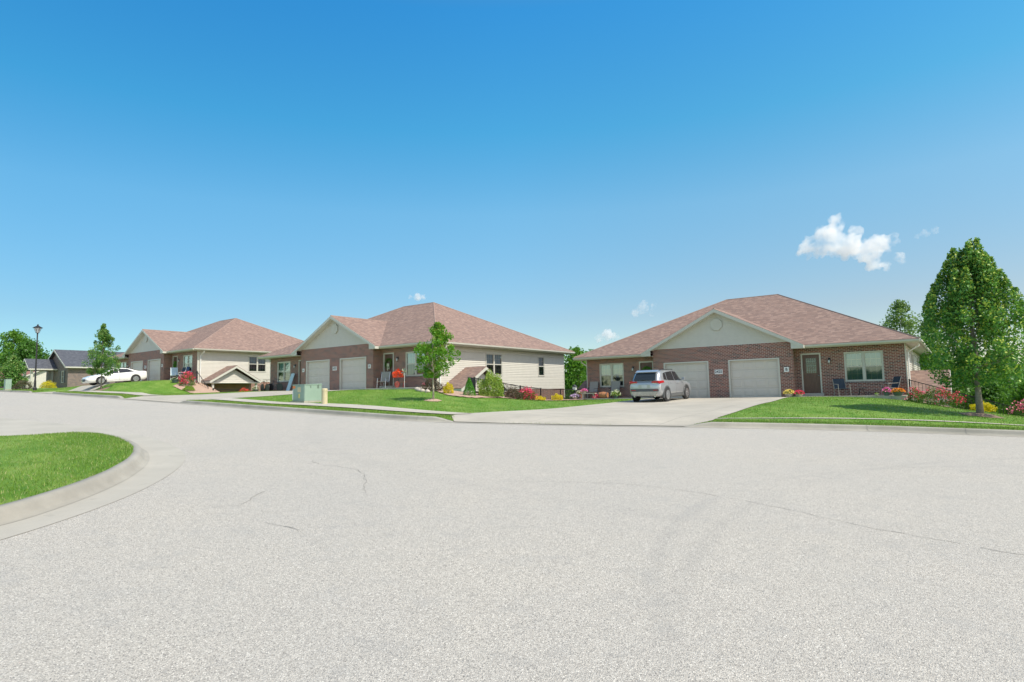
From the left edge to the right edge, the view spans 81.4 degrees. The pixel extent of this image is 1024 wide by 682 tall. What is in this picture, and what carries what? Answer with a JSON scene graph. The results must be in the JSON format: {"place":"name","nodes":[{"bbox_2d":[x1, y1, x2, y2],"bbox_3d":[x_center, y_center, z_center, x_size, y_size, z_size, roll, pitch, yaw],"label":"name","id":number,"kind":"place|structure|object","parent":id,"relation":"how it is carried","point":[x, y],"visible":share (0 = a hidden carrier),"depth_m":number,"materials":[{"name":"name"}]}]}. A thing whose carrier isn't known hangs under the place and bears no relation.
{"place":"outdoors","nodes":[
{"label":"outdoors","id":0,"kind":"place"},
{"bbox_2d":[0,431,133,504],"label":"corner lawn","id":1,"kind":"structure","parent":0,"point":[25,456],"depth_m":9.33,"materials":[{"name":"green plant"}]},
{"bbox_2d":[32,384,106,392],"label":"driveway","id":2,"kind":"structure","parent":0,"point":[88,387],"depth_m":54.61,"materials":[{"name":"concrete"}]},
{"bbox_2d":[81,367,146,384],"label":"sedan","id":3,"kind":"object","parent":2,"relation":"on","point":[125,374],"visible":0.81,"depth_m":54.46,"materials":[{"name":"white paint"}]},
{"bbox_2d":[82,390,152,395],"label":"sidewalk","id":4,"kind":"structure","parent":0,"point":[140,393],"depth_m":40.13,"materials":[{"name":"concrete"}]},
{"bbox_2d":[123,389,361,402],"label":"driveway","id":5,"kind":"structure","parent":0,"point":[173,398],"depth_m":34.45,"materials":[{"name":"concrete"}]},
{"bbox_2d":[216,398,467,413],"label":"sidewalk","id":6,"kind":"structure","parent":0,"point":[359,406],"depth_m":24.69,"materials":[{"name":"concrete"}]},
{"bbox_2d":[0,392,1023,681],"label":"road","id":7,"kind":"structure","parent":0,"point":[238,544],"depth_m":5.17,"materials":[{"name":"grey asphalt"}]},
{"bbox_2d":[0,417,184,539],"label":"gutter pan","id":8,"kind":"object","parent":7,"relation":"on","point":[166,459],"visible":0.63,"depth_m":9.48,"materials":[{"name":"concrete"}]},
{"bbox_2d":[0,432,149,524],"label":"kerb","id":9,"kind":"structure","parent":8,"relation":"on","point":[136,461],"depth_m":7.44,"materials":[{"name":"concrete"}]},
{"bbox_2d":[0,390,1023,436],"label":"kerb","id":10,"kind":"structure","parent":7,"relation":"on","point":[911,429],"depth_m":18.17,"materials":[{"name":"concrete"}]},
{"bbox_2d":[0,380,1023,429],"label":"lawn","id":11,"kind":"structure","parent":0,"point":[836,417],"depth_m":24.43,"materials":[{"name":"green plant"}]},
{"bbox_2d":[3,379,11,389],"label":"utility cabinet","id":12,"kind":"object","parent":11,"relation":"on","point":[7,384],"visible":1,"depth_m":62.08,"materials":[{"name":"metal"}]},
{"bbox_2d":[0,354,28,388],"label":"street tree","id":13,"kind":"object","parent":11,"relation":"on","point":[13,368],"visible":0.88,"depth_m":64.19,"materials":[{"name":"green plant"}]},
{"bbox_2d":[12,379,32,389],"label":"grass clump","id":14,"kind":"object","parent":11,"relation":"on","point":[27,382],"visible":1,"depth_m":62.53,"materials":[{"name":"brown plant"}]},
{"bbox_2d":[0,371,45,387],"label":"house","id":15,"kind":"structure","parent":11,"relation":"on","point":[40,377],"depth_m":89.31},
{"bbox_2d":[0,329,46,366],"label":"woodland tree","id":16,"kind":"object","parent":11,"relation":"on","point":[15,336],"visible":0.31,"depth_m":114.60,"materials":[{"name":"green plant"}]},
{"bbox_2d":[0,339,51,370],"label":"woodland tree","id":17,"kind":"object","parent":11,"relation":"on","point":[27,348],"visible":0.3,"depth_m":112.05,"materials":[{"name":"green plant"}]},
{"bbox_2d":[33,324,41,389],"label":"street lamp","id":18,"kind":"object","parent":11,"relation":"on","point":[37,328],"visible":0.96,"depth_m":56.57,"materials":[{"name":"black metal"}]},
{"bbox_2d":[39,381,56,387],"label":"golden shrub","id":19,"kind":"object","parent":11,"relation":"on","point":[45,384],"visible":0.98,"depth_m":71.24,"materials":[{"name":"yellow plant"}]},
{"bbox_2d":[23,349,123,388],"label":"brick house","id":20,"kind":"structure","parent":11,"relation":"on","point":[63,368],"depth_m":75.40,"materials":[{"name":"brown brick"}]},
{"bbox_2d":[50,371,53,386],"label":"front door","id":21,"kind":"structure","parent":20,"relation":"in","point":[52,372],"depth_m":76.92,"materials":[{"name":"brown wood"}]},
{"bbox_2d":[81,323,120,388],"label":"street tree","id":22,"kind":"object","parent":11,"relation":"on","point":[104,336],"visible":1,"depth_m":48.95,"materials":[{"name":"green plant"}]},
{"bbox_2d":[174,382,218,392],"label":"flower bed","id":23,"kind":"object","parent":11,"relation":"on","point":[200,388],"visible":0.52,"depth_m":51.69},
{"bbox_2d":[178,370,196,385],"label":"rose bush","id":24,"kind":"object","parent":23,"relation":"on","point":[186,377],"visible":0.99,"depth_m":51.81,"materials":[{"name":"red plant"}]},
{"bbox_2d":[183,386,194,390],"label":"lime shrub","id":25,"kind":"object","parent":23,"relation":"on","point":[189,388],"visible":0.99,"depth_m":50.11,"materials":[{"name":"green plant"}]},
{"bbox_2d":[196,371,207,386],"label":"stair rail","id":26,"kind":"object","parent":11,"relation":"on","point":[197,373],"visible":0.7,"depth_m":53.33,"materials":[{"name":"black metal"}]},
{"bbox_2d":[112,318,302,391],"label":"duplex house","id":27,"kind":"structure","parent":11,"relation":"on","point":[222,355],"depth_m":57.85,"materials":[{"name":"brick"}]},
{"bbox_2d":[119,362,125,367],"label":"window","id":28,"kind":"structure","parent":27,"relation":"in","point":[123,364],"depth_m":63.99,"materials":[{"name":"glass"}]},
{"bbox_2d":[131,361,142,381],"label":"garage door","id":29,"kind":"structure","parent":27,"relation":"in","point":[137,365],"depth_m":60.15,"materials":[{"name":"metal"}]},
{"bbox_2d":[147,359,160,380],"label":"garage door","id":30,"kind":"structure","parent":27,"relation":"in","point":[153,370],"depth_m":57.85,"materials":[{"name":"metal"}]},
{"bbox_2d":[170,368,177,379],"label":"folding chair","id":31,"kind":"object","parent":27,"relation":"on","point":[173,371],"visible":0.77,"depth_m":55.05,"materials":[{"name":"blue fabric"}]},
{"bbox_2d":[172,356,177,378],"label":"front door","id":32,"kind":"structure","parent":27,"relation":"in","point":[175,358],"depth_m":56.55,"materials":[{"name":"brown wood"}]},
{"bbox_2d":[183,355,191,371],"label":"window","id":33,"kind":"structure","parent":27,"relation":"in","point":[187,359],"depth_m":55.15,"materials":[{"name":"glass"}]},
{"bbox_2d":[248,356,265,371],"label":"window","id":34,"kind":"structure","parent":27,"relation":"in","point":[255,364],"depth_m":58.39,"materials":[{"name":"plastic"}]},
{"bbox_2d":[260,381,269,390],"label":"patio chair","id":35,"kind":"object","parent":11,"relation":"on","point":[262,387],"visible":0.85,"depth_m":46.81,"materials":[{"name":"black metal"}]},
{"bbox_2d":[286,373,294,390],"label":"leaning board","id":36,"kind":"object","parent":11,"relation":"on","point":[290,381],"visible":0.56,"depth_m":45.58,"materials":[{"name":"blue plastic"}]},
{"bbox_2d":[291,384,321,402],"bbox_3d":[-9.954,2.591,28.916,1.100,1.020,1.070,-5,-6,37],"label":"utility cabinet","id":37,"kind":"object","parent":11,"relation":"on","point":[306,393],"visible":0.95,"depth_m":28.56,"materials":[{"name":"metal"}]},
{"bbox_2d":[321,388,327,403],"bbox_3d":[-8.357,2.521,26.536,0.274,0.820,0.274,-5,-6,37],"label":"cable pedestal","id":38,"kind":"object","parent":11,"relation":"on","point":[324,400],"visible":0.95,"depth_m":26.44,"materials":[{"name":"beige plastic"}]},
{"bbox_2d":[258,302,574,398],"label":"duplex house","id":39,"kind":"structure","parent":11,"relation":"on","point":[332,352],"depth_m":42.50,"materials":[{"name":"brick"}]},
{"bbox_2d":[269,379,282,390],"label":"patio chair","id":40,"kind":"object","parent":39,"relation":"on","point":[279,386],"visible":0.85,"depth_m":46.22,"materials":[{"name":"black metal"}]},
{"bbox_2d":[277,361,289,381],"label":"window","id":41,"kind":"structure","parent":39,"relation":"in","point":[284,367],"depth_m":47.11,"materials":[{"name":"glass"}]},
{"bbox_2d":[298,360,300,384],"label":"front door","id":42,"kind":"structure","parent":39,"relation":"in","point":[299,376],"depth_m":45.71,"materials":[{"name":"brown wood"}]},
{"bbox_2d":[306,359,329,389],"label":"garage door","id":43,"kind":"structure","parent":39,"relation":"in","point":[318,371],"depth_m":43.28,"materials":[{"name":"metal"}]},
{"bbox_2d":[340,356,365,389],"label":"garage door","id":44,"kind":"structure","parent":39,"relation":"in","point":[352,370],"depth_m":40.96,"materials":[{"name":"metal"}]},
{"bbox_2d":[377,372,389,387],"bbox_3d":[-8.385,2.539,38.880,0.631,1.089,0.691,-3,-5,17],"label":"patio chair","id":45,"kind":"object","parent":39,"relation":"on","point":[385,377],"visible":0.89,"depth_m":39.09,"materials":[{"name":"grey"}]},
{"bbox_2d":[383,352,393,385],"bbox_3d":[-8.191,1.888,39.699,0.993,2.188,0.150,-5,-6,37],"label":"front door","id":46,"kind":"structure","parent":39,"relation":"in","point":[385,355],"depth_m":39.69,"materials":[{"name":"brown wood"}]},
{"bbox_2d":[385,358,392,369],"bbox_3d":[-8.249,1.545,39.676,0.742,0.870,0.219,-4,-6,32],"label":"door wreath","id":47,"kind":"object","parent":39,"relation":"attached to","point":[387,364],"depth_m":39.64,"materials":[{"name":"green plant"}]},
{"bbox_2d":[395,378,403,387],"bbox_3d":[-7.077,2.648,37.723,0.780,0.620,0.252,-5,-6,37],"label":"flower cart","id":48,"kind":"object","parent":39,"relation":"on","point":[397,384],"visible":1,"depth_m":37.72,"materials":[{"name":"wood"}]},
{"bbox_2d":[392,368,403,377],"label":"begonia plant","id":49,"kind":"object","parent":48,"relation":"on","point":[394,375],"visible":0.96,"depth_m":37.74,"materials":[{"name":"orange plant"}]},
{"bbox_2d":[401,368,406,386],"bbox_3d":[-6.783,2.323,37.416,0.520,1.205,0.071,-5,-6,37],"label":"pinwheel","id":50,"kind":"object","parent":39,"relation":"on","point":[404,373],"visible":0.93,"depth_m":37.42,"materials":[{"name":"white plastic"}]},
{"bbox_2d":[406,351,424,375],"bbox_3d":[-6.147,1.450,38.269,1.790,1.584,0.190,-5,-6,37],"label":"window","id":51,"kind":"structure","parent":39,"relation":"in","point":[411,357],"depth_m":38.53,"materials":[{"name":"glass"}]},
{"bbox_2d":[485,353,502,375],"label":"window","id":52,"kind":"structure","parent":39,"relation":"in","point":[492,359],"depth_m":41.79,"materials":[{"name":"plastic"}]},
{"bbox_2d":[538,356,544,375],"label":"window","id":53,"kind":"structure","parent":39,"relation":"in","point":[541,361],"depth_m":46.55,"materials":[{"name":"plastic"}]},
{"bbox_2d":[413,321,461,398],"bbox_3d":[-3.534,0.997,27.959,2.285,3.893,2.385,-5,-6,37],"label":"young maple tree","id":54,"kind":"object","parent":11,"relation":"on","point":[441,338],"visible":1,"depth_m":27.81,"materials":[{"name":"green plant"}]},
{"bbox_2d":[412,388,581,399],"bbox_3d":[-0.989,4.364,37.342,7.400,2.964,13.200,-5,-6,37],"label":"flower bed","id":55,"kind":"object","parent":11,"relation":"on","point":[458,393],"visible":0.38,"depth_m":31.94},
{"bbox_2d":[421,378,442,390],"bbox_3d":[-4.565,2.456,33.776,1.551,0.864,1.149,-5,-6,37],"label":"barberry bush","id":56,"kind":"object","parent":55,"relation":"on","point":[437,384],"visible":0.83,"depth_m":33.60,"materials":[{"name":"brown plant"}]},
{"bbox_2d":[443,382,453,392],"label":"golden shrub","id":57,"kind":"object","parent":55,"relation":"on","point":[447,387],"visible":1,"depth_m":32.00,"materials":[{"name":"yellow plant"}]},
{"bbox_2d":[463,378,475,395],"bbox_3d":[-2.268,2.446,31.556,0.733,1.018,0.759,-5,-6,37],"label":"dwarf conifer","id":58,"kind":"object","parent":55,"relation":"on","point":[468,386],"visible":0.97,"depth_m":31.47,"materials":[{"name":"green plant"}]},
{"bbox_2d":[477,369,503,396],"bbox_3d":[-1.175,2.280,32.463,1.604,1.626,1.588,0,-5,-16],"label":"forsythia bush","id":59,"kind":"object","parent":55,"relation":"on","point":[488,384],"visible":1,"depth_m":32.05,"materials":[{"name":"green plant"}]},
{"bbox_2d":[504,387,523,398],"bbox_3d":[0.079,2.979,33.980,1.206,0.753,1.126,0,-5,-8],"label":"barberry bush","id":60,"kind":"object","parent":55,"relation":"on","point":[510,392],"visible":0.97,"depth_m":33.78,"materials":[{"name":"brown plant"}]},
{"bbox_2d":[515,386,537,399],"bbox_3d":[0.864,3.070,34.908,1.488,0.879,1.508,1,-5,-21],"label":"rose bush","id":61,"kind":"object","parent":55,"relation":"on","point":[527,394],"visible":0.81,"depth_m":34.55,"materials":[{"name":"pink plant"}]},
{"bbox_2d":[467,377,586,399],"bbox_3d":[1.146,3.236,37.751,1.507,1.860,12.410,-5,-6,37],"label":"metal fence","id":62,"kind":"object","parent":55,"relation":"on","point":[542,392],"visible":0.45,"depth_m":37.21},
{"bbox_2d":[535,396,545,400],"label":"golden shrub","id":63,"kind":"object","parent":55,"relation":"on","point":[540,397],"visible":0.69,"depth_m":35.65,"materials":[{"name":"yellow plant"}]},
{"bbox_2d":[551,393,562,400],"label":"golden shrub","id":64,"kind":"object","parent":55,"relation":"on","point":[556,396],"visible":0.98,"depth_m":37.29,"materials":[{"name":"yellow plant"}]},
{"bbox_2d":[570,394,580,398],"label":"potted flowers","id":65,"kind":"object","parent":55,"relation":"on","point":[574,396],"visible":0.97,"depth_m":40.05,"materials":[{"name":"plant"}]},
{"bbox_2d":[564,345,587,396],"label":"woodland tree","id":66,"kind":"object","parent":11,"relation":"on","point":[573,368],"visible":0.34,"depth_m":60.92,"materials":[{"name":"green plant"}]},
{"bbox_2d":[573,294,952,406],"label":"duplex house","id":67,"kind":"structure","parent":11,"relation":"on","point":[775,345],"depth_m":34.58,"materials":[{"name":"brick"}]},
{"bbox_2d":[581,393,595,398],"bbox_3d":[5.131,3.667,39.692,1.100,0.400,0.300,-5,-6,37],"label":"planter bench","id":68,"kind":"object","parent":67,"relation":"on","point":[583,395],"visible":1,"depth_m":39.78,"materials":[{"name":"stone"}]},
{"bbox_2d":[585,382,598,397],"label":"patio chair","id":69,"kind":"object","parent":67,"relation":"on","point":[593,387],"visible":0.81,"depth_m":40.46,"materials":[{"name":"beige"}]},
{"bbox_2d":[598,392,608,397],"bbox_3d":[6.020,3.560,39.221,0.640,0.429,0.440,-5,-6,37],"label":"barrel planter","id":70,"kind":"object","parent":67,"relation":"on","point":[603,394],"visible":1,"depth_m":39.06,"materials":[{"name":"orange wood"}]},
{"bbox_2d":[599,363,623,386],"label":"window","id":71,"kind":"structure","parent":67,"relation":"in","point":[609,372],"depth_m":40.23,"materials":[{"name":"glass"}]},
{"bbox_2d":[607,381,620,397],"bbox_3d":[6.734,3.206,39.297,0.671,1.124,0.721,-5,-6,37],"label":"patio chair","id":72,"kind":"object","parent":67,"relation":"on","point":[615,385],"visible":0.78,"depth_m":39.51,"materials":[{"name":"beige"}]},
{"bbox_2d":[610,389,621,397],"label":"potted flowers","id":73,"kind":"object","parent":67,"relation":"on","point":[613,392],"visible":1,"depth_m":38.38,"materials":[{"name":"green plant"}]},
{"bbox_2d":[639,361,652,369],"bbox_3d":[8.761,2.410,38.625,0.993,2.188,0.150,-5,-6,36],"label":"front door","id":74,"kind":"structure","parent":67,"relation":"in","point":[642,364],"depth_m":38.71,"materials":[{"name":"white wood"}]},
{"bbox_2d":[663,361,709,397],"bbox_3d":[10.678,2.377,36.390,2.809,2.200,0.195,-5,-6,36],"label":"garage door","id":75,"kind":"structure","parent":67,"relation":"in","point":[696,373],"depth_m":36.10,"materials":[{"name":"metal"}]},
{"bbox_2d":[728,358,781,397],"bbox_3d":[13.869,2.115,34.032,2.809,2.200,0.195,-5,-6,36],"label":"garage door","id":76,"kind":"structure","parent":67,"relation":"in","point":[760,377],"depth_m":34.05,"materials":[{"name":"metal"}]},
{"bbox_2d":[794,390,804,395],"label":"potted flowers","id":77,"kind":"object","parent":67,"relation":"on","point":[799,393],"visible":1,"depth_m":31.94,"materials":[{"name":"red plant"}]},
{"bbox_2d":[800,353,822,392],"bbox_3d":[16.552,1.771,32.874,0.993,2.188,0.150,-5,-6,36],"label":"front door","id":78,"kind":"structure","parent":67,"relation":"in","point":[810,362],"depth_m":32.87,"materials":[{"name":"brown wood"}]},
{"bbox_2d":[832,379,850,395],"bbox_3d":[17.275,2.420,31.190,0.611,0.912,0.705,-2,-5,5],"label":"folding chair","id":79,"kind":"object","parent":67,"relation":"on","point":[838,384],"visible":1,"depth_m":31.43,"materials":[{"name":"blue fabric"}]},
{"bbox_2d":[844,350,884,381],"bbox_3d":[18.600,1.334,31.450,1.790,1.584,0.190,-5,-6,36],"label":"window","id":80,"kind":"structure","parent":67,"relation":"in","point":[859,365],"depth_m":31.41,"materials":[{"name":"glass"}]},
{"bbox_2d":[882,387,890,395],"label":"potted flowers","id":81,"kind":"object","parent":67,"relation":"on","point":[885,389],"visible":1,"depth_m":29.55,"materials":[{"name":"pink plant"}]},
{"bbox_2d":[881,376,901,394],"bbox_3d":[19.174,2.267,30.081,0.731,0.957,0.611,-1,-5,1],"label":"folding chair","id":82,"kind":"object","parent":67,"relation":"on","point":[896,381],"visible":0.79,"depth_m":30.13,"materials":[{"name":"blue fabric"}]},
{"bbox_2d":[891,388,905,394],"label":"potted flowers","id":83,"kind":"object","parent":67,"relation":"on","point":[896,392],"visible":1,"depth_m":29.23,"materials":[{"name":"orange plant"}]},
{"bbox_2d":[911,353,914,369],"bbox_3d":[23.469,1.524,34.868,0.100,1.560,1.850,-5,-6,36],"label":"window","id":84,"kind":"structure","parent":67,"relation":"in","point":[912,356],"depth_m":34.84,"materials":[{"name":"plastic"}]},
{"bbox_2d":[879,299,939,404],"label":"woodland tree","id":85,"kind":"object","parent":11,"relation":"on","point":[899,306],"visible":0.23,"depth_m":59.85,"materials":[{"name":"green plant"}]},
{"bbox_2d":[902,387,922,401],"bbox_3d":[18.915,2.534,28.069,0.930,0.797,0.847,-5,-6,37],"label":"rose bush","id":86,"kind":"object","parent":11,"relation":"on","point":[909,394],"visible":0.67,"depth_m":28.02,"materials":[{"name":"red plant"}]},
{"bbox_2d":[913,385,966,405],"bbox_3d":[19.202,2.497,26.939,2.210,0.979,1.322,-5,-6,37],"label":"rose bush","id":87,"kind":"object","parent":11,"relation":"on","point":[938,392],"visible":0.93,"depth_m":26.76,"materials":[{"name":"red plant"}]},
{"bbox_2d":[919,334,962,404],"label":"woodland tree","id":88,"kind":"object","parent":11,"relation":"on","point":[924,356],"visible":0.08,"depth_m":42.73,"materials":[{"name":"green plant"}]},
{"bbox_2d":[912,318,971,405],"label":"woodland tree","id":89,"kind":"object","parent":11,"relation":"on","point":[920,328],"visible":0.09,"depth_m":54.03,"materials":[{"name":"green plant"}]},
{"bbox_2d":[908,379,1020,414],"bbox_3d":[21.802,3.164,28.434,4.620,2.820,0.090,-5,-6,37],"label":"stair rail","id":90,"kind":"object","parent":11,"relation":"on","point":[909,380],"visible":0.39,"depth_m":28.74,"materials":[{"name":"black metal"}]},
{"bbox_2d":[917,237,1023,412],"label":"maple tree","id":91,"kind":"object","parent":11,"relation":"on","point":[975,280],"visible":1,"depth_m":19.88,"materials":[{"name":"green plant"}]},
{"bbox_2d":[943,349,1013,407],"bbox_3d":[30.741,3.462,39.507,4.746,6.177,4.561,-5,-6,37],"label":"woodland tree","id":92,"kind":"object","parent":11,"relation":"on","point":[971,381],"visible":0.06,"depth_m":39.49,"materials":[{"name":"green plant"}]},
{"bbox_2d":[960,412,1002,417],"bbox_3d":[15.730,2.477,19.948,1.241,0.183,1.324,-5,-6,37],"label":"mulch ring","id":93,"kind":"object","parent":11,"relation":"on","point":[979,414],"visible":0.95,"depth_m":19.65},
{"bbox_2d":[949,379,1014,414],"bbox_3d":[26.108,3.936,32.564,3.671,4.023,3.743,-5,-6,37],"label":"shrub","id":94,"kind":"object","parent":11,"relation":"on","point":[992,393],"visible":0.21,"depth_m":32.31,"materials":[{"name":"green plant"}]},
{"bbox_2d":[969,401,997,411],"bbox_3d":[19.280,2.686,24.423,0.850,0.549,0.833,0,-5,-11],"label":"golden shrub","id":95,"kind":"object","parent":11,"relation":"on","point":[988,407],"visible":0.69,"depth_m":24.17,"materials":[{"name":"yellow plant"}]},
{"bbox_2d":[982,340,1023,402],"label":"woodland tree","id":96,"kind":"object","parent":11,"relation":"on","point":[1008,372],"visible":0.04,"depth_m":39.53,"materials":[{"name":"green plant"}]},
{"bbox_2d":[993,381,1023,415],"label":"shrub","id":97,"kind":"object","parent":11,"relation":"on","point":[1018,396],"visible":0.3,"depth_m":29.26,"materials":[{"name":"green plant"}]},
{"bbox_2d":[1006,399,1023,416],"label":"rose bush","id":98,"kind":"object","parent":11,"relation":"on","point":[1015,410],"visible":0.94,"depth_m":23.26,"materials":[{"name":"pink plant"}]},
{"bbox_2d":[1006,333,1023,391],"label":"woodland tree","id":99,"kind":"object","parent":11,"relation":"on","point":[1019,349],"visible":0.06,"depth_m":42.72,"materials":[{"name":"green plant"}]},
{"bbox_2d":[0,0,1023,371],"label":"sky","id":100,"kind":"structure","parent":0,"point":[587,174],"materials":[{"name":"blue"}]},
{"bbox_2d":[452,397,784,425],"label":"driveway","id":101,"kind":"structure","parent":0,"point":[671,412],"depth_m":22.28,"materials":[{"name":"concrete"}]},
{"bbox_2d":[629,369,690,401],"bbox_3d":[8.402,2.466,33.332,2.147,1.769,4.635,-5,-4,37],"label":"suv","id":102,"kind":"object","parent":101,"relation":"on","point":[666,385],"visible":0.99,"depth_m":31.78,"materials":[{"name":"silver metal"}]},
{"bbox_2d":[782,389,794,396],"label":"potted flowers","id":103,"kind":"object","parent":101,"relation":"on","point":[791,394],"visible":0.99,"depth_m":32.27,"materials":[{"name":"yellow plant"}]},
{"bbox_2d":[712,418,1017,424],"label":"sidewalk","id":104,"kind":"structure","parent":0,"point":[915,419],"depth_m":18.55,"materials":[{"name":"concrete"}]},
{"label":"ground","id":105,"kind":"structure","parent":0,"visible":0},
{"bbox_2d":[565,356,1023,406],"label":"distant woods","id":106,"kind":"object","parent":105,"relation":"on","point":[958,385],"depth_m":141.69,"materials":[{"name":"green plant"}]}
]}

